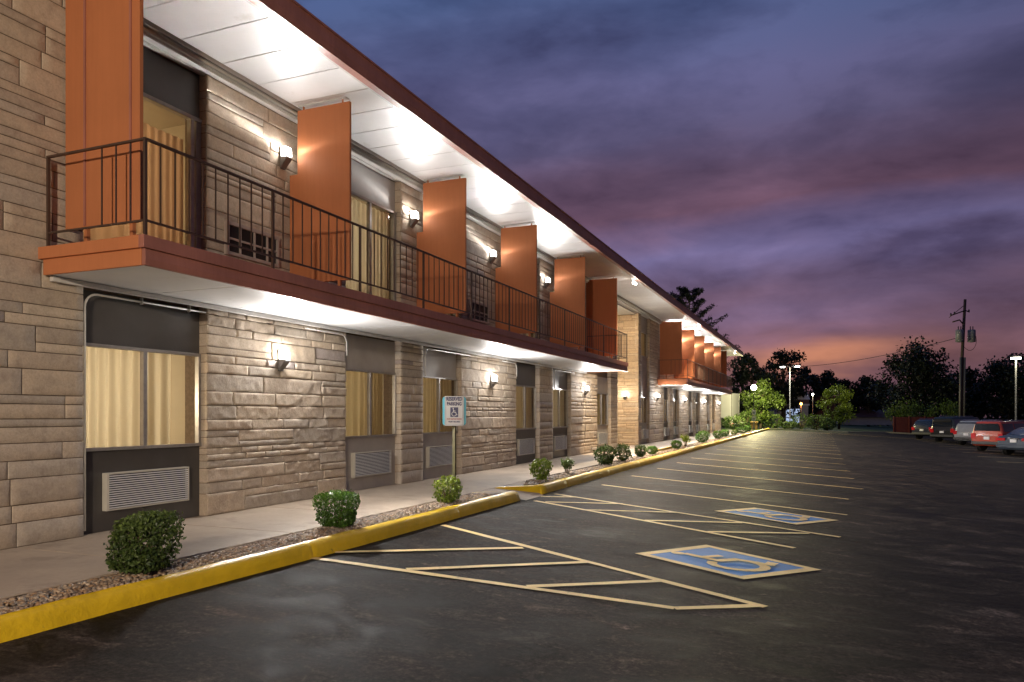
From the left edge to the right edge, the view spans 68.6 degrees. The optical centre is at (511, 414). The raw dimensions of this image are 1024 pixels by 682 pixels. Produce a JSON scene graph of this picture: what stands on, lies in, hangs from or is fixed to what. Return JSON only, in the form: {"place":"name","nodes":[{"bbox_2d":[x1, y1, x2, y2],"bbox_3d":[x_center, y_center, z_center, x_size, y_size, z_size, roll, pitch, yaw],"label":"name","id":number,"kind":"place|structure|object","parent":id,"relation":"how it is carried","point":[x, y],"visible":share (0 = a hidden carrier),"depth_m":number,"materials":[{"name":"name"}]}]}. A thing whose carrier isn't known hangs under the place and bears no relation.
{"place":"outdoors","nodes":[
{"label":"outdoors","id":0,"kind":"place"},
{"bbox_2d":[0,430,753,599],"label":"walkway","id":1,"kind":"structure","parent":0,"point":[24,570],"depth_m":7.84,"materials":[{"name":"concrete"}]},
{"bbox_2d":[0,0,743,549],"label":"motel building","id":2,"kind":"structure","parent":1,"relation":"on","point":[154,348],"depth_m":9.26,"materials":[{"name":"stone"}]},
{"bbox_2d":[66,0,142,240],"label":"privacy panel","id":3,"kind":"object","parent":2,"relation":"on","point":[104,72],"visible":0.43,"depth_m":6.99,"materials":[{"name":"orange paint"}]},
{"bbox_2d":[82,343,201,451],"bbox_3d":[-4.074,-0.157,8.163,0.201,1.125,1.627,0,0,23],"label":"window","id":4,"kind":"structure","parent":2,"relation":"in","point":[128,388],"depth_m":8.10,"materials":[{"name":"metal"}]},
{"bbox_2d":[82,92,201,248],"bbox_3d":[-4.118,-2.517,8.098,0.229,1.945,1.790,0,0,23],"label":"sliding door","id":5,"kind":"structure","parent":2,"relation":"in","point":[193,123],"depth_m":8.67,"materials":[{"name":"metal"}]},
{"bbox_2d":[102,466,188,510],"bbox_3d":[-3.963,0.795,8.180,0.074,0.390,1.080,0,0,23],"label":"wall air conditioner","id":6,"kind":"object","parent":2,"relation":"attached to","point":[132,489],"depth_m":8.11,"materials":[{"name":"metal"}]},
{"bbox_2d":[224,220,278,267],"bbox_3d":[-3.293,-2.155,9.537,0.055,0.410,0.940,0,0,23],"label":"wall vent","id":7,"kind":"object","parent":2,"relation":"attached to","point":[245,243],"depth_m":9.47,"materials":[{"name":"metal"}]},
{"bbox_2d":[278,350,289,370],"bbox_3d":[-3.041,-0.723,10.006,0.125,0.285,0.110,0,0,23],"label":"wall lamp","id":8,"kind":"object","parent":2,"relation":"attached to","point":[283,363],"visible":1,"depth_m":9.98,"materials":[{"name":"brown metal"}]},
{"bbox_2d":[280,147,291,169],"bbox_3d":[-3.026,-3.433,10.043,0.125,0.285,0.110,0,0,23],"label":"wall lamp","id":9,"kind":"object","parent":2,"relation":"attached to","point":[285,160],"visible":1,"depth_m":10.02,"materials":[{"name":"brown metal"}]},
{"bbox_2d":[290,96,350,286],"bbox_3d":[-2.568,-2.861,10.038,0.970,2.618,0.080,0,0,23],"label":"privacy panel","id":10,"kind":"object","parent":2,"relation":"on","point":[321,179],"visible":0.76,"depth_m":9.99,"materials":[{"name":"orange paint"}]},
{"bbox_2d":[46,137,626,361],"bbox_3d":[-0.432,-1.977,14.722,1.251,0.850,17.322,0,0,23],"label":"balcony railing","id":11,"kind":"object","parent":2,"relation":"on","point":[144,220],"visible":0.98,"depth_m":8.31,"materials":[{"name":"brown metal"}]},
{"bbox_2d":[345,368,396,438],"bbox_3d":[-2.388,-0.157,12.230,0.200,1.125,1.622,0,0,23],"label":"window","id":12,"kind":"structure","parent":2,"relation":"in","point":[363,396],"depth_m":12.23,"materials":[{"name":"metal"}]},
{"bbox_2d":[345,191,396,300],"bbox_3d":[-2.384,-2.517,12.245,0.200,1.945,1.700,0,0,23],"label":"sliding door","id":13,"kind":"structure","parent":2,"relation":"in","point":[367,216],"depth_m":12.43,"materials":[{"name":"metal"}]},
{"bbox_2d":[351,450,391,477],"bbox_3d":[-2.281,0.795,12.240,0.074,0.390,1.090,0,0,23],"label":"wall air conditioner","id":14,"kind":"object","parent":2,"relation":"attached to","point":[368,463],"depth_m":12.18,"materials":[{"name":"metal"}]},
{"bbox_2d":[410,211,418,227],"bbox_3d":[-1.716,-3.433,13.203,0.125,0.285,0.110,0,0,23],"label":"wall lamp","id":15,"kind":"object","parent":2,"relation":"attached to","point":[413,221],"visible":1,"depth_m":13.18,"materials":[{"name":"brown metal"}]},
{"bbox_2d":[426,445,451,467],"bbox_3d":[-1.372,0.795,14.434,0.074,0.390,1.040,0,0,23],"label":"wall air conditioner","id":16,"kind":"object","parent":2,"relation":"attached to","point":[437,456],"depth_m":14.33,"materials":[{"name":"metal"}]},
{"bbox_2d":[423,376,457,434],"bbox_3d":[-1.473,-0.157,14.439,0.200,1.125,1.602,0,0,23],"label":"window","id":17,"kind":"structure","parent":2,"relation":"in","point":[434,388],"depth_m":14.40,"materials":[{"name":"fabric"}]},
{"bbox_2d":[417,174,465,317],"bbox_3d":[-1.248,-2.861,13.225,0.970,2.618,0.080,0,0,23],"label":"privacy panel","id":18,"kind":"object","parent":2,"relation":"on","point":[442,235],"visible":0.72,"depth_m":13.19,"materials":[{"name":"orange paint"}]},
{"bbox_2d":[468,299,488,323],"bbox_3d":[-0.699,-2.155,15.796,0.055,0.410,0.950,0,0,23],"label":"wall vent","id":19,"kind":"object","parent":2,"relation":"attached to","point":[480,320],"depth_m":15.79,"materials":[{"name":"metal"}]},
{"bbox_2d":[490,250,496,263],"bbox_3d":[-0.411,-3.433,16.353,0.125,0.285,0.110,0,0,23],"label":"wall lamp","id":20,"kind":"object","parent":2,"relation":"attached to","point":[492,259],"visible":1,"depth_m":16.32,"materials":[{"name":"brown metal"}]},
{"bbox_2d":[491,375,497,387],"bbox_3d":[-0.392,-0.723,16.399,0.125,0.285,0.110,0,0,23],"label":"wall lamp","id":21,"kind":"object","parent":2,"relation":"attached to","point":[493,383],"visible":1,"depth_m":16.38,"materials":[{"name":"brown metal"}]},
{"bbox_2d":[495,222,536,336],"bbox_3d":[0.088,-2.861,16.449,0.970,2.618,0.080,0,0,23],"label":"privacy panel","id":22,"kind":"object","parent":2,"relation":"on","point":[517,269],"visible":0.77,"depth_m":16.41,"materials":[{"name":"orange paint"}]},
{"bbox_2d":[517,438,534,455],"bbox_3d":[0.347,0.795,18.582,0.074,0.390,1.060,0,0,23],"label":"wall air conditioner","id":23,"kind":"object","parent":2,"relation":"attached to","point":[525,446],"depth_m":18.55,"materials":[{"name":"metal"}]},
{"bbox_2d":[516,385,536,429],"bbox_3d":[0.246,-0.157,18.587,0.200,1.125,1.622,0,0,23],"label":"window","id":24,"kind":"structure","parent":2,"relation":"in","point":[523,393],"depth_m":18.71,"materials":[{"name":"fabric"}]},
{"bbox_2d":[553,436,566,450],"bbox_3d":[1.346,0.795,20.994,0.074,0.390,1.040,0,0,23],"label":"wall air conditioner","id":25,"kind":"object","parent":2,"relation":"attached to","point":[559,442],"depth_m":20.91,"materials":[{"name":"metal"}]},
{"bbox_2d":[552,388,567,427],"bbox_3d":[1.244,-0.157,20.998,0.202,1.125,1.602,0,0,23],"label":"window","id":26,"kind":"structure","parent":2,"relation":"in","point":[558,394],"depth_m":21.17,"materials":[{"name":"fabric"}]},
{"bbox_2d":[550,255,584,349],"bbox_3d":[1.459,-2.861,19.756,0.970,2.618,0.080,0,0,23],"label":"privacy panel","id":27,"kind":"object","parent":2,"relation":"on","point":[568,293],"visible":0.68,"depth_m":19.72,"materials":[{"name":"orange paint"}]},
{"bbox_2d":[586,276,616,357],"bbox_3d":[2.718,-2.861,22.796,0.970,2.618,0.080,0,0,23],"label":"privacy panel","id":28,"kind":"object","parent":2,"relation":"attached to","point":[601,301],"visible":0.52,"depth_m":22.77,"materials":[{"name":"orange paint"}]},
{"bbox_2d":[597,432,607,444],"bbox_3d":[3.013,0.795,25.017,0.074,0.390,1.130,0,0,23],"label":"wall air conditioner","id":29,"kind":"object","parent":2,"relation":"attached to","point":[602,437],"depth_m":25.01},
{"bbox_2d":[597,393,608,425],"bbox_3d":[2.912,-0.157,25.021,0.200,1.125,1.695,0,0,23],"label":"window","id":30,"kind":"structure","parent":2,"relation":"in","point":[600,396],"depth_m":25.23,"materials":[{"name":"fabric"}]},
{"bbox_2d":[641,397,646,423],"bbox_3d":[5.312,-0.157,30.814,0.200,1.125,1.550,0,0,23],"label":"window","id":31,"kind":"structure","parent":2,"relation":"in","point":[642,398],"depth_m":30.78,"materials":[{"name":"metal"}]},
{"bbox_2d":[641,331,647,357],"bbox_3d":[5.312,-2.860,30.814,0.200,1.050,1.490,0,0,23],"label":"window","id":32,"kind":"structure","parent":2,"relation":"in","point":[642,333],"depth_m":31.18,"materials":[{"name":"glass"}]},
{"bbox_2d":[641,429,648,438],"bbox_3d":[5.439,0.795,30.799,0.128,0.390,0.990,0,0,23],"label":"wall air conditioner","id":33,"kind":"object","parent":2,"relation":"attached to","point":[644,433],"depth_m":30.78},
{"bbox_2d":[663,399,667,422],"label":"window","id":34,"kind":"structure","parent":2,"relation":"in","point":[664,411],"depth_m":35.65,"materials":[{"name":"metal"}]},
{"bbox_2d":[663,427,668,435],"bbox_3d":[7.180,0.795,35.002,0.128,0.390,0.990,0,0,23],"label":"wall air conditioner","id":35,"kind":"object","parent":2,"relation":"attached to","point":[666,431],"depth_m":35.16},
{"bbox_2d":[660,320,681,378],"bbox_3d":[7.025,-2.861,33.189,0.970,2.618,0.080,0,0,23],"label":"privacy panel","id":36,"kind":"object","parent":2,"relation":"on","point":[670,342],"visible":0.91,"depth_m":33.16,"materials":[{"name":"orange paint"}]},
{"bbox_2d":[673,400,676,421],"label":"window","id":37,"kind":"structure","parent":2,"relation":"in","point":[673,400],"depth_m":37.19,"materials":[{"name":"metal"}]},
{"bbox_2d":[674,328,693,378],"bbox_3d":[8.345,-2.861,36.376,0.970,2.618,0.080,0,0,23],"label":"privacy panel","id":38,"kind":"object","parent":2,"relation":"on","point":[687,344],"visible":0.52,"depth_m":36.30,"materials":[{"name":"orange paint"}]},
{"bbox_2d":[686,335,704,381],"bbox_3d":[9.647,-2.861,39.517,0.970,2.618,0.080,0,0,23],"label":"privacy panel","id":39,"kind":"object","parent":2,"relation":"on","point":[699,349],"visible":0.39,"depth_m":39.43,"materials":[{"name":"orange paint"}]},
{"bbox_2d":[674,359,731,389],"bbox_3d":[10.296,-1.977,40.612,1.251,0.850,17.112,0,0,23],"label":"balcony railing","id":40,"kind":"object","parent":2,"relation":"on","point":[702,376],"visible":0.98,"depth_m":37.17,"materials":[{"name":"brown metal"}]},
{"bbox_2d":[699,341,713,384],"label":"privacy panel","id":41,"kind":"object","parent":2,"relation":"on","point":[709,354],"visible":0.46,"depth_m":42.73,"materials":[{"name":"orange paint"}]},
{"bbox_2d":[711,346,720,386],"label":"privacy panel","id":42,"kind":"object","parent":2,"relation":"on","point":[717,358],"visible":0.28,"depth_m":45.77,"materials":[{"name":"orange paint"}]},
{"bbox_2d":[717,351,726,386],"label":"privacy panel","id":43,"kind":"object","parent":2,"relation":"attached to","point":[723,367],"visible":0.39,"depth_m":48.44,"materials":[{"name":"orange paint"}]},
{"bbox_2d":[0,430,1023,681],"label":"parking lot","id":44,"kind":"structure","parent":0,"point":[790,556],"depth_m":6.22,"materials":[{"name":"asphalt"}]},
{"bbox_2d":[0,491,519,642],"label":"kerb","id":45,"kind":"structure","parent":44,"relation":"on","point":[40,618],"depth_m":5.95,"materials":[{"name":"yellow paint"}]},
{"bbox_2d":[471,481,542,499],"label":"kerb ramp","id":46,"kind":"structure","parent":44,"relation":"on","point":[523,495],"depth_m":12.26,"materials":[{"name":"concrete"}]},
{"bbox_2d":[472,428,769,493],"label":"kerb","id":47,"kind":"structure","parent":44,"relation":"on","point":[548,487],"depth_m":16.49,"materials":[{"name":"yellow paint"}]},
{"bbox_2d":[911,419,932,438],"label":"parked car","id":48,"kind":"object","parent":44,"relation":"on","point":[920,429],"visible":0.32,"depth_m":60.08,"materials":[{"name":"blue paint"}]},
{"bbox_2d":[930,416,978,441],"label":"parked car","id":49,"kind":"object","parent":44,"relation":"on","point":[942,427],"visible":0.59,"depth_m":55.49,"materials":[{"name":"black paint"}]},
{"bbox_2d":[953,420,980,444],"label":"parked car","id":50,"kind":"object","parent":44,"relation":"on","point":[963,431],"visible":0.34,"depth_m":51.21,"materials":[{"name":"silver metal"}]},
{"bbox_2d":[971,420,1023,452],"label":"parked car","id":51,"kind":"object","parent":44,"relation":"on","point":[985,434],"visible":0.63,"depth_m":41.77,"materials":[{"name":"red paint"}]},
{"bbox_2d":[996,427,1023,454],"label":"parked car","id":52,"kind":"object","parent":44,"relation":"on","point":[1010,442],"visible":0.99,"depth_m":38.51,"materials":[{"name":"blue paint"}]},
{"bbox_2d":[1010,356,1021,419],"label":"lot lamp","id":53,"kind":"object","parent":44,"relation":"on","point":[1015,357],"visible":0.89,"depth_m":49.95,"materials":[{"name":"metal"}]},
{"bbox_2d":[295,0,1023,417],"label":"sky","id":54,"kind":"structure","parent":0,"point":[836,178],"materials":[{"name":"purple"}]},
{"bbox_2d":[750,422,757,429],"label":"utility box","id":55,"kind":"object","parent":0,"point":[755,425],"visible":0.91,"depth_m":68.30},
{"bbox_2d":[721,418,996,433],"bbox_3d":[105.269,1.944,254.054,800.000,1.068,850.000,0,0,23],"label":"ground","id":56,"kind":"structure","parent":0,"point":[866,428],"depth_m":97.07,"materials":[{"name":"green plant"}]},
{"bbox_2d":[0,431,753,614],"bbox_3d":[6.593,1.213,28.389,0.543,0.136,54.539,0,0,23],"label":"gravel","id":57,"kind":"structure","parent":56,"relation":"on","point":[37,598],"depth_m":6.60,"materials":[{"name":"gravel"}]},
{"bbox_2d":[103,508,186,573],"bbox_3d":[-2.808,0.985,5.742,0.490,0.534,0.481,0,0,23],"label":"shrub","id":58,"kind":"object","parent":57,"relation":"on","point":[150,556],"visible":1,"depth_m":5.62,"materials":[{"name":"green plant"}]},
{"bbox_2d":[312,488,360,528],"bbox_3d":[-1.865,1.022,8.030,0.532,0.459,0.505,0,0,23],"label":"shrub","id":59,"kind":"object","parent":57,"relation":"on","point":[343,517],"visible":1,"depth_m":7.92,"materials":[{"name":"green plant"}]},
{"bbox_2d":[432,475,462,502],"bbox_3d":[-0.885,1.031,10.233,0.444,0.442,0.403,0,0,23],"label":"shrub","id":60,"kind":"object","parent":57,"relation":"on","point":[450,497],"visible":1,"depth_m":10.16,"materials":[{"name":"green plant"}]},
{"bbox_2d":[443,396,465,495],"bbox_3d":[-0.805,0.537,10.461,0.325,1.586,0.056,0,0,-4],"label":"reserved parking sign","id":61,"kind":"object","parent":57,"relation":"on","point":[454,411],"visible":1,"depth_m":10.44,"materials":[{"name":"metal"}]},
{"bbox_2d":[529,457,552,479],"bbox_3d":[0.531,1.016,13.702,0.435,0.474,0.453,0,0,42],"label":"shrub","id":62,"kind":"object","parent":57,"relation":"on","point":[544,469],"visible":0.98,"depth_m":13.61,"materials":[{"name":"green plant"}]},
{"bbox_2d":[560,456,574,472],"bbox_3d":[1.123,1.044,15.217,0.344,0.415,0.316,0,0,12],"label":"shrub","id":63,"kind":"object","parent":57,"relation":"on","point":[566,463],"visible":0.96,"depth_m":15.16,"materials":[{"name":"green plant"}]},
{"bbox_2d":[593,444,616,464],"bbox_3d":[2.215,0.971,17.873,0.585,0.561,0.590,0,0,23],"label":"shrub","id":64,"kind":"object","parent":57,"relation":"on","point":[607,458],"visible":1,"depth_m":17.77,"materials":[{"name":"green plant"}]},
{"bbox_2d":[526,442,697,481],"bbox_3d":[8.936,1.261,34.562,0.020,0.138,45.300,0,0,23],"label":"edging strip","id":65,"kind":"object","parent":57,"relation":"on","point":[579,468],"visible":0.21,"depth_m":16.36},
{"bbox_2d":[615,443,631,460],"bbox_3d":[2.834,0.988,19.222,0.485,0.530,0.490,0,0,23],"label":"shrub","id":66,"kind":"object","parent":57,"relation":"on","point":[623,451],"visible":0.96,"depth_m":19.14,"materials":[{"name":"green plant"}]},
{"bbox_2d":[634,444,645,456],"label":"shrub","id":67,"kind":"object","parent":57,"relation":"on","point":[640,453],"visible":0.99,"depth_m":21.03,"materials":[{"name":"green plant"}]},
{"bbox_2d":[645,446,657,454],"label":"shrub","id":68,"kind":"object","parent":57,"relation":"on","point":[652,449],"visible":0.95,"depth_m":22.42,"materials":[{"name":"green plant"}]},
{"bbox_2d":[656,446,671,450],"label":"kerb block","id":69,"kind":"structure","parent":57,"relation":"on","point":[664,448],"depth_m":25.28,"materials":[{"name":"yellow paint"}]},
{"bbox_2d":[671,440,682,448],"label":"shrub","id":70,"kind":"object","parent":57,"relation":"on","point":[675,446],"visible":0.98,"depth_m":26.08,"materials":[{"name":"green plant"}]},
{"bbox_2d":[681,434,690,445],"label":"shrub","id":71,"kind":"object","parent":57,"relation":"on","point":[685,439],"visible":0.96,"depth_m":28.01,"materials":[{"name":"green plant"}]},
{"bbox_2d":[695,430,709,442],"bbox_3d":[8.100,0.947,31.903,0.692,0.618,0.793,0,0,23],"label":"shrub","id":72,"kind":"object","parent":57,"relation":"on","point":[706,435],"visible":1,"depth_m":31.80,"materials":[{"name":"green plant"}]},
{"bbox_2d":[712,430,722,438],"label":"shrub","id":73,"kind":"object","parent":57,"relation":"on","point":[720,433],"visible":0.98,"depth_m":36.65,"materials":[{"name":"green plant"}]},
{"bbox_2d":[721,429,729,436],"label":"shrub","id":74,"kind":"object","parent":57,"relation":"on","point":[725,434],"visible":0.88,"depth_m":39.63,"materials":[{"name":"green plant"}]},
{"bbox_2d":[735,427,748,432],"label":"shrub","id":75,"kind":"object","parent":57,"relation":"on","point":[745,429],"visible":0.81,"depth_m":47.43,"materials":[{"name":"green plant"}]},
{"bbox_2d":[667,286,740,370],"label":"pine tree","id":76,"kind":"object","parent":56,"relation":"on","point":[685,294],"visible":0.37,"depth_m":89.95,"materials":[{"name":"green plant"}]},
{"bbox_2d":[721,393,739,427],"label":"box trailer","id":77,"kind":"object","parent":56,"relation":"on","point":[730,405],"visible":0.25,"depth_m":73.44,"materials":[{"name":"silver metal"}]},
{"bbox_2d":[721,415,745,429],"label":"bush","id":78,"kind":"object","parent":56,"relation":"on","point":[729,424],"visible":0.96,"depth_m":68.86,"materials":[{"name":"green plant"}]},
{"bbox_2d":[735,410,758,426],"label":"bush","id":79,"kind":"object","parent":56,"relation":"on","point":[747,422],"visible":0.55,"depth_m":73.12,"materials":[{"name":"green plant"}]},
{"bbox_2d":[730,353,777,420],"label":"tree","id":80,"kind":"object","parent":56,"relation":"on","point":[743,376],"visible":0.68,"depth_m":103.31,"materials":[{"name":"green plant"}]},
{"bbox_2d":[752,390,755,429],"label":"post lamp","id":81,"kind":"object","parent":56,"relation":"on","point":[753,416],"visible":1,"depth_m":67.95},
{"bbox_2d":[739,379,786,428],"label":"tree","id":82,"kind":"object","parent":56,"relation":"on","point":[768,397],"visible":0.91,"depth_m":73.08,"materials":[{"name":"green plant"}]},
{"bbox_2d":[756,407,775,428],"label":"bush","id":83,"kind":"object","parent":56,"relation":"on","point":[763,426],"visible":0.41,"depth_m":73.69,"materials":[{"name":"green plant"}]},
{"bbox_2d":[762,413,783,427],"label":"bush","id":84,"kind":"object","parent":56,"relation":"on","point":[777,425],"visible":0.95,"depth_m":72.69,"materials":[{"name":"green plant"}]},
{"bbox_2d":[758,348,812,421],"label":"tree","id":85,"kind":"object","parent":56,"relation":"on","point":[796,385],"visible":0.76,"depth_m":111.22,"materials":[{"name":"green plant"}]},
{"bbox_2d":[764,392,809,424],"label":"shop building","id":86,"kind":"structure","parent":56,"relation":"on","point":[804,404],"depth_m":111.93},
{"bbox_2d":[785,408,799,423],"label":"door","id":87,"kind":"structure","parent":86,"relation":"in","point":[787,415],"depth_m":111.97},
{"bbox_2d":[781,420,796,428],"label":"bush","id":88,"kind":"object","parent":56,"relation":"on","point":[789,425],"visible":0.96,"depth_m":72.69,"materials":[{"name":"green plant"}]},
{"bbox_2d":[779,365,800,420],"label":"lot lamp","id":89,"kind":"object","parent":56,"relation":"on","point":[789,383],"visible":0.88,"depth_m":89.98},
{"bbox_2d":[791,413,812,429],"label":"bush","id":90,"kind":"object","parent":56,"relation":"on","point":[810,421],"visible":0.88,"depth_m":73.79,"materials":[{"name":"green plant"}]},
{"bbox_2d":[798,365,823,414],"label":"tree","id":91,"kind":"object","parent":56,"relation":"on","point":[816,388],"visible":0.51,"depth_m":120.74,"materials":[{"name":"green plant"}]},
{"bbox_2d":[805,413,828,429],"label":"bush","id":92,"kind":"object","parent":56,"relation":"on","point":[821,418],"visible":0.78,"depth_m":74.75,"materials":[{"name":"green plant"}]},
{"bbox_2d":[808,396,835,423],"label":"tree","id":93,"kind":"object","parent":56,"relation":"on","point":[820,412],"depth_m":121.95,"materials":[{"name":"plant"}]},
{"bbox_2d":[819,417,836,430],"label":"bush","id":94,"kind":"object","parent":56,"relation":"on","point":[827,427],"visible":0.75,"depth_m":75.67,"materials":[{"name":"green plant"}]},
{"bbox_2d":[810,369,848,404],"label":"tree","id":95,"kind":"object","parent":56,"relation":"on","point":[827,379],"visible":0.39,"depth_m":126.16,"materials":[{"name":"green plant"}]},
{"bbox_2d":[816,383,856,428],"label":"tree","id":96,"kind":"object","parent":56,"relation":"on","point":[841,409],"visible":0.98,"depth_m":85.87,"materials":[{"name":"green plant"}]},
{"bbox_2d":[771,428,911,433],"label":"kerb","id":97,"kind":"structure","parent":56,"relation":"on","point":[835,431],"depth_m":66.95,"materials":[{"name":"concrete"}]},
{"bbox_2d":[836,379,864,412],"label":"tree","id":98,"kind":"object","parent":56,"relation":"on","point":[853,400],"visible":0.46,"depth_m":130.47,"materials":[{"name":"green plant"}]},
{"bbox_2d":[836,410,894,424],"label":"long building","id":99,"kind":"structure","parent":56,"relation":"on","point":[866,417],"depth_m":128.24,"materials":[{"name":"grey"}]},
{"bbox_2d":[851,374,887,425],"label":"tree","id":100,"kind":"object","parent":56,"relation":"on","point":[864,380],"visible":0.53,"depth_m":129.42,"materials":[{"name":"green plant"}]},
{"bbox_2d":[735,387,1019,425],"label":"distant wood","id":101,"kind":"object","parent":56,"relation":"on","point":[935,414],"visible":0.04,"depth_m":156.28,"materials":[{"name":"green plant"}]},
{"bbox_2d":[880,396,917,425],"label":"bush","id":102,"kind":"object","parent":56,"relation":"on","point":[900,413],"visible":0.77,"depth_m":83.53,"materials":[{"name":"plant"}]},
{"bbox_2d":[893,416,934,432],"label":"board fence","id":103,"kind":"object","parent":56,"relation":"on","point":[903,424],"visible":0.5,"depth_m":80.23,"materials":[{"name":"wood"}]},
{"bbox_2d":[863,335,971,416],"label":"tree","id":104,"kind":"object","parent":56,"relation":"on","point":[924,378],"visible":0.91,"depth_m":89.56,"materials":[{"name":"green plant"}]},
{"bbox_2d":[900,395,945,416],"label":"bush","id":105,"kind":"object","parent":56,"relation":"on","point":[932,412],"visible":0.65,"depth_m":85.39,"materials":[{"name":"plant"}]},
{"bbox_2d":[939,398,965,416],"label":"bush","id":106,"kind":"object","parent":56,"relation":"on","point":[951,410],"visible":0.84,"depth_m":83.74,"materials":[{"name":"plant"}]},
{"bbox_2d":[949,299,976,415],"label":"utility pole","id":107,"kind":"object","parent":56,"relation":"on","point":[960,336],"visible":0.96,"depth_m":69.78,"materials":[{"name":"brown wood"}]},
{"bbox_2d":[800,338,954,366],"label":"overhead wire","id":108,"kind":"object","parent":107,"relation":"attached to","point":[883,355],"visible":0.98,"depth_m":83.47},
{"bbox_2d":[934,366,1004,419],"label":"tree","id":109,"kind":"object","parent":56,"relation":"on","point":[970,409],"visible":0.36,"depth_m":98.43,"materials":[{"name":"green plant"}]},
{"bbox_2d":[965,350,1023,420],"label":"tree","id":110,"kind":"object","parent":56,"relation":"on","point":[998,381],"visible":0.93,"depth_m":92.90,"materials":[{"name":"green plant"}]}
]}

